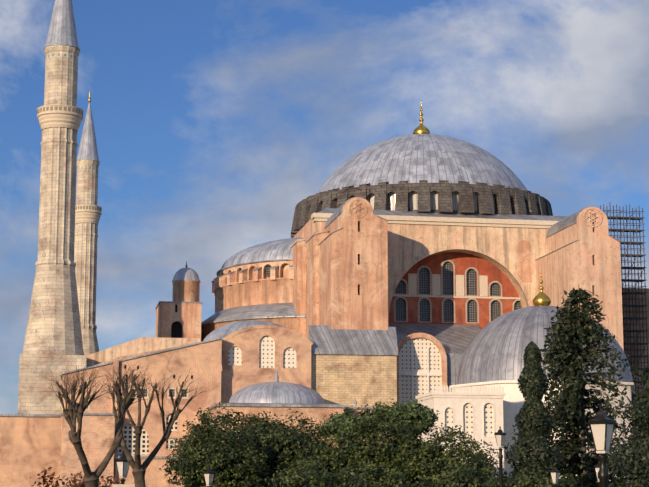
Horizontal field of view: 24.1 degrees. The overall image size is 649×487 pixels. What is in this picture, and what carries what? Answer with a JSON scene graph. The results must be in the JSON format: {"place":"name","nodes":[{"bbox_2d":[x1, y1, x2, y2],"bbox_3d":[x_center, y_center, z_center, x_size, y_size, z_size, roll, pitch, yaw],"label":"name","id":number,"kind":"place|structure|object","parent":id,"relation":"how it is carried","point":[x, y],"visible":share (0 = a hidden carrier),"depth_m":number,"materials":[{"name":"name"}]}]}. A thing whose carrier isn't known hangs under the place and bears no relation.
{"place":"outdoors","nodes":[
{"label":"outdoors","id":0,"kind":"place"},
{"bbox_2d":[112,484,134,486],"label":"gate pier cap","id":1,"kind":"object","parent":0,"point":[123,485],"visible":0.67,"depth_m":55.80,"materials":[{"name":"beige stone"}]},
{"bbox_2d":[59,339,221,485],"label":"brick wing","id":2,"kind":"structure","parent":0,"point":[201,362],"depth_m":199.04,"materials":[{"name":"paint"}]},
{"bbox_2d":[86,387,188,409],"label":"window frames","id":3,"kind":"structure","parent":2,"relation":"attached to","point":[147,397],"depth_m":198.90,"materials":[{"name":"beige stone"}]},
{"bbox_2d":[84,365,192,408],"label":"small windows","id":4,"kind":"structure","parent":2,"relation":"in","point":[145,393],"depth_m":199.35,"materials":[{"name":"black glass"}]},
{"bbox_2d":[61,337,221,377],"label":"coping","id":5,"kind":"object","parent":2,"relation":"on","point":[63,373],"depth_m":199.03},
{"bbox_2d":[86,337,199,366],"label":"wall","id":6,"kind":"structure","parent":5,"relation":"on","point":[141,345],"depth_m":207.72,"materials":[{"name":"beige paint"}]},
{"bbox_2d":[117,413,176,454],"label":"windows","id":7,"kind":"structure","parent":2,"relation":"attached to","point":[129,436],"depth_m":197.69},
{"bbox_2d":[165,342,221,370],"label":"arch molding","id":8,"kind":"structure","parent":2,"relation":"attached to","point":[202,344],"depth_m":200.65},
{"bbox_2d":[156,302,200,341],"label":"turret base","id":9,"kind":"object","parent":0,"point":[187,316],"depth_m":229.58,"materials":[{"name":"paint"}]},
{"bbox_2d":[171,305,181,337],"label":"turret block panes","id":10,"kind":"object","parent":9,"relation":"in","point":[176,329],"visible":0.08,"depth_m":229.75,"materials":[{"name":"black glass"}]},
{"bbox_2d":[155,301,202,308],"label":"cornice","id":11,"kind":"structure","parent":9,"relation":"on","point":[176,302],"depth_m":229.86,"materials":[{"name":"grey metal"}]},
{"bbox_2d":[172,280,199,301],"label":"turret","id":12,"kind":"object","parent":11,"relation":"on","point":[186,290],"visible":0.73,"depth_m":231.10,"materials":[{"name":"pink paint"}]},
{"bbox_2d":[172,267,199,280],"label":"turret dome","id":13,"kind":"structure","parent":12,"relation":"on","point":[185,273],"depth_m":231.76,"materials":[{"name":"grey metal"}]},
{"bbox_2d":[201,317,295,341],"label":"wall","id":14,"kind":"structure","parent":0,"point":[286,322],"depth_m":226.99,"materials":[{"name":"pink paint"}]},
{"bbox_2d":[201,303,305,325],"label":"roof","id":15,"kind":"structure","parent":14,"relation":"on","point":[273,310],"depth_m":229.11,"materials":[{"name":"grey metal"}]},
{"bbox_2d":[214,277,292,322],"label":"curved wall","id":16,"kind":"structure","parent":15,"relation":"on","point":[260,291],"depth_m":231.93,"materials":[{"name":"pink paint"}]},
{"bbox_2d":[212,261,293,294],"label":"drum arches","id":17,"kind":"structure","parent":16,"relation":"on","point":[249,273],"depth_m":233.62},
{"bbox_2d":[211,265,293,281],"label":"drum pier caps","id":18,"kind":"object","parent":17,"relation":"on","point":[272,267],"visible":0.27,"depth_m":232.34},
{"bbox_2d":[216,259,292,276],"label":"drum eaves","id":19,"kind":"object","parent":17,"relation":"on","point":[222,269],"visible":0.23,"depth_m":233.38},
{"bbox_2d":[221,237,302,268],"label":"half dome","id":20,"kind":"structure","parent":17,"relation":"on","point":[276,249],"depth_m":234.67,"materials":[{"name":"grey metal"}]},
{"bbox_2d":[266,266,270,275],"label":"drum windows","id":21,"kind":"structure","parent":17,"relation":"attached to","point":[268,270],"depth_m":232.27,"materials":[{"name":"grey glass"}]},
{"bbox_2d":[253,264,288,278],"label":"window","id":22,"kind":"structure","parent":16,"relation":"on","point":[285,270],"depth_m":231.47,"materials":[{"name":"paint"}]},
{"bbox_2d":[221,328,310,402],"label":"wall","id":23,"kind":"structure","parent":0,"point":[236,378],"depth_m":204.02,"materials":[{"name":"paint"}]},
{"bbox_2d":[228,336,295,367],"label":"arched windows","id":24,"kind":"structure","parent":23,"relation":"in","point":[266,351],"depth_m":204.62,"materials":[{"name":"beige stone"}]},
{"bbox_2d":[222,325,312,344],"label":"vestibule archivolt","id":25,"kind":"object","parent":23,"relation":"attached to","point":[224,339],"visible":0.83,"depth_m":204.77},
{"bbox_2d":[210,382,344,447],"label":"dome","id":26,"kind":"structure","parent":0,"point":[276,392],"depth_m":192.95,"materials":[{"name":"grey metal"}]},
{"bbox_2d":[274,370,278,381],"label":"finial","id":27,"kind":"object","parent":26,"relation":"on","point":[276,377],"visible":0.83,"depth_m":199.00,"materials":[{"name":"grey metal"}]},
{"bbox_2d":[207,404,347,409],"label":"dome eaves","id":28,"kind":"object","parent":26,"relation":"attached to","point":[275,405],"visible":0.36,"depth_m":191.76,"materials":[{"name":"grey metal"}]},
{"bbox_2d":[220,403,340,404],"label":"dome skirt","id":29,"kind":"object","parent":28,"relation":"on","point":[283,403],"visible":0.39,"depth_m":192.22,"materials":[{"name":"grey metal"}]},
{"bbox_2d":[277,239,305,336],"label":"buttress","id":30,"kind":"structure","parent":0,"point":[299,266],"depth_m":225.91,"materials":[{"name":"pink paint"}]},
{"bbox_2d":[276,219,312,317],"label":"square base","id":31,"kind":"object","parent":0,"point":[305,232],"depth_m":232.75,"materials":[{"name":"pink paint"}]},
{"bbox_2d":[303,208,567,226],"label":"roof edge","id":32,"kind":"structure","parent":31,"relation":"on","point":[435,214],"depth_m":230.23,"materials":[{"name":"grey metal"}]},
{"bbox_2d":[291,180,552,237],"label":"drum piers","id":33,"kind":"structure","parent":32,"relation":"on","point":[508,200],"depth_m":232.37,"materials":[{"name":"grey stone"}]},
{"bbox_2d":[318,134,526,192],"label":"dome","id":34,"kind":"structure","parent":33,"relation":"on","point":[416,158],"depth_m":238.81,"materials":[{"name":"grey metal"}]},
{"bbox_2d":[413,101,429,133],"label":"finial","id":35,"kind":"object","parent":34,"relation":"on","point":[421,128],"visible":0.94,"depth_m":252.68,"materials":[{"name":"gold metal"}]},
{"bbox_2d":[354,191,494,212],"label":"dome windows","id":36,"kind":"structure","parent":33,"relation":"in","point":[433,200],"depth_m":231.62,"materials":[{"name":"grey glass"}]},
{"bbox_2d":[306,232,329,338],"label":"buttress","id":37,"kind":"structure","parent":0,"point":[312,280],"depth_m":220.25,"materials":[{"name":"pink paint"}]},
{"bbox_2d":[0,0,648,413],"label":"sky","id":38,"kind":"structure","parent":0,"point":[213,120],"materials":[{"name":"blue"}]},
{"bbox_2d":[397,334,407,339],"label":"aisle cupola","id":39,"kind":"object","parent":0,"point":[400,336],"visible":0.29,"depth_m":220.39,"materials":[{"name":"grey metal"}]},
{"bbox_2d":[312,221,547,326],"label":"spandrel wall","id":40,"kind":"structure","parent":0,"point":[408,244],"depth_m":228.40,"materials":[{"name":"beige paint"}]},
{"bbox_2d":[319,197,387,329],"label":"buttress","id":41,"kind":"structure","parent":40,"relation":"attached to","point":[343,275],"depth_m":210.63,"materials":[{"name":"orange paint"}]},
{"bbox_2d":[318,197,387,244],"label":"buttress lead caps","id":42,"kind":"object","parent":41,"relation":"on","point":[333,216],"visible":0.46,"depth_m":215.59,"materials":[{"name":"grey metal"}]},
{"bbox_2d":[349,199,367,217],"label":"round medallion","id":43,"kind":"object","parent":41,"relation":"attached to","point":[359,206],"visible":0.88,"depth_m":211.81,"materials":[{"name":"stone"}]},
{"bbox_2d":[358,222,358,294],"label":"slit windows","id":44,"kind":"structure","parent":41,"relation":"in","point":[358,258],"depth_m":211.47,"materials":[{"name":"black"}]},
{"bbox_2d":[389,323,480,391],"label":"aisle roof","id":45,"kind":"structure","parent":40,"relation":"attached to","point":[454,340],"depth_m":223.10,"materials":[{"name":"grey metal"}]},
{"bbox_2d":[311,213,558,228],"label":"cornice","id":46,"kind":"structure","parent":40,"relation":"attached to","point":[451,221],"depth_m":228.13,"materials":[{"name":"beige stone"}]},
{"bbox_2d":[389,252,518,328],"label":"tympanum","id":47,"kind":"object","parent":40,"relation":"attached to","point":[462,262],"visible":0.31,"depth_m":229.57,"materials":[{"name":"red stone"}]},
{"bbox_2d":[408,274,487,295],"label":"tympanum panels","id":48,"kind":"object","parent":47,"relation":"attached to","point":[436,285],"visible":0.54,"depth_m":229.20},
{"bbox_2d":[393,294,519,298],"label":"ledge","id":49,"kind":"object","parent":47,"relation":"attached to","point":[457,296],"visible":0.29,"depth_m":229.19,"materials":[{"name":"beige stone"}]},
{"bbox_2d":[394,260,520,322],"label":"window frames","id":50,"kind":"structure","parent":47,"relation":"attached to","point":[444,299],"depth_m":229.07,"materials":[{"name":"beige stone"}]},
{"bbox_2d":[395,262,521,321],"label":"arched windows","id":51,"kind":"structure","parent":50,"relation":"in","point":[447,290],"depth_m":229.59,"materials":[{"name":"grey glass"}]},
{"bbox_2d":[388,246,531,319],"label":"arch moulding","id":52,"kind":"object","parent":40,"relation":"attached to","point":[477,250],"visible":0.81,"depth_m":227.80,"materials":[{"name":"beige paint"}]},
{"bbox_2d":[517,240,531,282],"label":"wall niche","id":53,"kind":"object","parent":40,"relation":"in","point":[524,260],"visible":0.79,"depth_m":229.33,"materials":[{"name":"paint"}]},
{"bbox_2d":[535,207,623,350],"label":"buttress","id":54,"kind":"structure","parent":40,"relation":"attached to","point":[569,267],"depth_m":217.16,"materials":[{"name":"orange paint"}]},
{"bbox_2d":[536,206,620,259],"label":"buttress lead caps","id":55,"kind":"object","parent":54,"relation":"on","point":[570,220],"visible":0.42,"depth_m":223.11,"materials":[{"name":"grey metal"}]},
{"bbox_2d":[583,208,601,226],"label":"round medallion","id":56,"kind":"object","parent":54,"relation":"attached to","point":[591,219],"visible":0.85,"depth_m":217.85,"materials":[{"name":"stone"}]},
{"bbox_2d":[600,204,648,465],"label":"scaffolding","id":57,"kind":"object","parent":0,"point":[631,268],"visible":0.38,"depth_m":240.30,"materials":[{"name":"metal"}]},
{"label":"ground","id":58,"kind":"structure","parent":0,"visible":0},
{"bbox_2d":[0,416,60,486],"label":"wall","id":59,"kind":"structure","parent":58,"relation":"on","point":[30,447],"depth_m":198.57,"materials":[{"name":"paint"}]},
{"bbox_2d":[0,414,60,416],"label":"building roof","id":60,"kind":"structure","parent":59,"relation":"on","point":[32,415],"depth_m":199.03,"materials":[{"name":"grey metal"}]},
{"bbox_2d":[18,354,86,414],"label":"minaret base","id":61,"kind":"object","parent":58,"relation":"on","point":[36,395],"visible":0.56,"depth_m":201.80,"materials":[{"name":"stone"}]},
{"bbox_2d":[22,0,83,354],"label":"minaret","id":62,"kind":"object","parent":61,"relation":"on","point":[53,325],"visible":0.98,"depth_m":208.70,"materials":[{"name":"stone"}]},
{"bbox_2d":[30,467,120,486],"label":"russet shrub","id":63,"kind":"object","parent":58,"relation":"on","point":[73,481],"visible":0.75,"depth_m":67.57,"materials":[{"name":"brown plant"}]},
{"bbox_2d":[60,415,114,486],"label":"wall","id":64,"kind":"structure","parent":58,"relation":"on","point":[97,435],"depth_m":193.64,"materials":[{"name":"paint"}]},
{"bbox_2d":[61,413,113,415],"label":"wall ledge","id":65,"kind":"object","parent":64,"relation":"on","point":[95,414],"visible":0.5,"depth_m":194.24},
{"bbox_2d":[74,90,101,354],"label":"minaret","id":66,"kind":"object","parent":58,"relation":"on","point":[88,211],"visible":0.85,"depth_m":258.00,"materials":[{"name":"stone"}]},
{"bbox_2d":[46,364,152,486],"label":"pollard tree","id":67,"kind":"object","parent":58,"relation":"on","point":[75,409],"visible":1,"depth_m":37.90,"materials":[{"name":"brown plant"}]},
{"bbox_2d":[112,361,118,483],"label":"brick wing pilaster","id":68,"kind":"object","parent":58,"relation":"on","point":[115,365],"visible":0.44,"depth_m":197.54,"materials":[{"name":"paint"}]},
{"bbox_2d":[115,451,129,483],"bbox_3d":[-7.932,10.123,59.661,0.460,4.036,0.460,-6,-11,34],"label":"street lamp","id":69,"kind":"object","parent":58,"relation":"on","point":[122,464],"visible":0.83,"depth_m":59.77,"materials":[{"name":"metal"}]},
{"bbox_2d":[114,458,183,486],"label":"brick porch","id":70,"kind":"object","parent":58,"relation":"on","point":[154,475],"visible":0.44,"depth_m":195.53,"materials":[{"name":"orange paint"}]},
{"bbox_2d":[114,456,176,458],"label":"wall ledge","id":71,"kind":"object","parent":70,"relation":"on","point":[155,457],"visible":0.43,"depth_m":195.60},
{"bbox_2d":[100,360,205,486],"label":"pollard tree","id":72,"kind":"object","parent":58,"relation":"on","point":[138,471],"visible":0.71,"depth_m":45.23,"materials":[{"name":"brown plant"}]},
{"bbox_2d":[203,465,214,485],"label":"street lamp","id":73,"kind":"object","parent":58,"relation":"on","point":[209,473],"visible":1,"depth_m":78.16,"materials":[{"name":"glass"}]},
{"bbox_2d":[159,410,270,486],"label":"broadleaf tree","id":74,"kind":"object","parent":58,"relation":"on","point":[231,468],"visible":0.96,"depth_m":108.62,"materials":[{"name":"green plant"}]},
{"bbox_2d":[203,320,285,340],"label":"lead roof","id":75,"kind":"structure","parent":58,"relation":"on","point":[224,330],"depth_m":208.06,"materials":[{"name":"grey metal"}]},
{"bbox_2d":[170,401,332,486],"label":"broadleaf tree","id":76,"kind":"object","parent":58,"relation":"on","point":[276,440],"visible":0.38,"depth_m":115.04,"materials":[{"name":"green plant"}]},
{"bbox_2d":[265,457,356,486],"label":"hedge","id":77,"kind":"object","parent":58,"relation":"on","point":[323,481],"visible":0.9,"depth_m":92.94,"materials":[{"name":"green plant"}]},
{"bbox_2d":[278,431,375,482],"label":"bush","id":78,"kind":"object","parent":58,"relation":"on","point":[321,454],"visible":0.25,"depth_m":108.08,"materials":[{"name":"green plant"}]},
{"bbox_2d":[314,405,378,441],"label":"bush","id":79,"kind":"object","parent":58,"relation":"on","point":[340,423],"visible":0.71,"depth_m":149.81,"materials":[{"name":"green plant"}]},
{"bbox_2d":[311,354,396,406],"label":"stone wall","id":80,"kind":"structure","parent":58,"relation":"on","point":[370,380],"depth_m":206.84,"materials":[{"name":"beige stone"}]},
{"bbox_2d":[308,325,397,355],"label":"lead roof","id":81,"kind":"structure","parent":80,"relation":"on","point":[326,339],"depth_m":208.02,"materials":[{"name":"grey metal"}]},
{"bbox_2d":[345,409,395,446],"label":"annex","id":82,"kind":"object","parent":58,"relation":"on","point":[356,411],"visible":0.11,"depth_m":196.04,"materials":[{"name":"brick"}]},
{"bbox_2d":[345,407,381,409],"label":"annex roof","id":83,"kind":"structure","parent":82,"relation":"on","point":[361,408],"depth_m":195.90,"materials":[{"name":"grey metal"}]},
{"bbox_2d":[327,461,421,486],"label":"hedge","id":84,"kind":"object","parent":58,"relation":"on","point":[393,477],"visible":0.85,"depth_m":93.53,"materials":[{"name":"green plant"}]},
{"bbox_2d":[324,405,439,484],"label":"broadleaf tree","id":85,"kind":"object","parent":58,"relation":"on","point":[386,449],"visible":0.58,"depth_m":106.75,"materials":[{"name":"green plant"}]},
{"bbox_2d":[358,398,439,435],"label":"bush","id":86,"kind":"object","parent":58,"relation":"on","point":[425,418],"visible":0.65,"depth_m":150.87,"materials":[{"name":"green plant"}]},
{"bbox_2d":[397,333,446,438],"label":"lattice bay","id":87,"kind":"object","parent":58,"relation":"on","point":[431,338],"visible":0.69,"depth_m":213.99,"materials":[{"name":"pink paint"}]},
{"bbox_2d":[399,338,441,406],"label":"arched window","id":88,"kind":"structure","parent":87,"relation":"in","point":[419,345],"depth_m":213.84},
{"bbox_2d":[399,347,441,402],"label":"window mullions","id":89,"kind":"object","parent":88,"relation":"attached to","point":[412,373],"visible":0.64,"depth_m":213.45,"materials":[{"name":"beige stone"}]},
{"bbox_2d":[387,423,504,486],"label":"broadleaf tree","id":90,"kind":"object","parent":58,"relation":"on","point":[431,467],"visible":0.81,"depth_m":103.64,"materials":[{"name":"green plant"}]},
{"bbox_2d":[417,397,503,479],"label":"building wall","id":91,"kind":"structure","parent":58,"relation":"on","point":[439,404],"depth_m":175.93,"materials":[{"name":"beige paint"}]},
{"bbox_2d":[415,385,505,400],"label":"cornice","id":92,"kind":"structure","parent":91,"relation":"attached to","point":[457,393],"depth_m":176.28,"materials":[{"name":"beige stone"}]},
{"bbox_2d":[445,403,492,435],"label":"window grilles","id":93,"kind":"object","parent":91,"relation":"in","point":[468,420],"depth_m":176.29,"materials":[{"name":"beige stone"}]},
{"bbox_2d":[443,402,495,436],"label":"window frames","id":94,"kind":"structure","parent":91,"relation":"attached to","point":[473,418],"depth_m":175.90,"materials":[{"name":"beige stone"}]},
{"bbox_2d":[431,463,520,486],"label":"hedge","id":95,"kind":"object","parent":58,"relation":"on","point":[472,473],"visible":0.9,"depth_m":94.97,"materials":[{"name":"green plant"}]},
{"bbox_2d":[494,427,505,486],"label":"street lamp","id":96,"kind":"object","parent":58,"relation":"on","point":[500,434],"visible":1,"depth_m":76.03,"materials":[{"name":"metal"}]},
{"bbox_2d":[505,341,562,483],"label":"cypress tree","id":97,"kind":"object","parent":58,"relation":"on","point":[533,430],"visible":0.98,"depth_m":102.08,"materials":[{"name":"green plant"}]},
{"bbox_2d":[490,466,579,486],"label":"hedge","id":98,"kind":"object","parent":58,"relation":"on","point":[525,482],"visible":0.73,"depth_m":95.60,"materials":[{"name":"green plant"}]},
{"bbox_2d":[451,380,634,485],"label":"building wall","id":99,"kind":"structure","parent":58,"relation":"on","point":[513,400],"depth_m":182.66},
{"bbox_2d":[456,306,631,384],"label":"dome","id":100,"kind":"structure","parent":99,"relation":"on","point":[495,349],"depth_m":186.59,"materials":[{"name":"grey metal"}]},
{"bbox_2d":[533,275,550,305],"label":"finial","id":101,"kind":"object","parent":100,"relation":"on","point":[541,298],"visible":0.98,"depth_m":193.89,"materials":[{"name":"gold metal"}]},
{"bbox_2d":[550,465,559,486],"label":"street lamp","id":102,"kind":"object","parent":58,"relation":"on","point":[554,472],"visible":1,"depth_m":86.63,"materials":[{"name":"glass"}]},
{"bbox_2d":[502,287,646,486],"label":"spruce tree","id":103,"kind":"object","parent":58,"relation":"on","point":[572,336],"visible":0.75,"depth_m":114.91,"materials":[{"name":"green plant"}]},
{"bbox_2d":[594,461,599,486],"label":"street lamp","id":104,"kind":"object","parent":58,"relation":"on","point":[596,467],"visible":0.21,"depth_m":67.44,"materials":[{"name":"glass"}]},
{"bbox_2d":[587,403,615,486],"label":"street lamp","id":105,"kind":"object","parent":58,"relation":"on","point":[601,424],"visible":1,"depth_m":32.18,"materials":[{"name":"metal"}]},
{"bbox_2d":[602,366,648,486],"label":"conifer tree","id":106,"kind":"object","parent":58,"relation":"on","point":[639,412],"visible":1,"depth_m":80.27,"materials":[{"name":"green plant"}]},
{"bbox_2d":[622,288,648,477],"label":"scaffolding","id":107,"kind":"object","parent":58,"relation":"on","point":[638,324],"visible":0.14,"depth_m":241.32,"materials":[{"name":"grey metal"}]}
]}

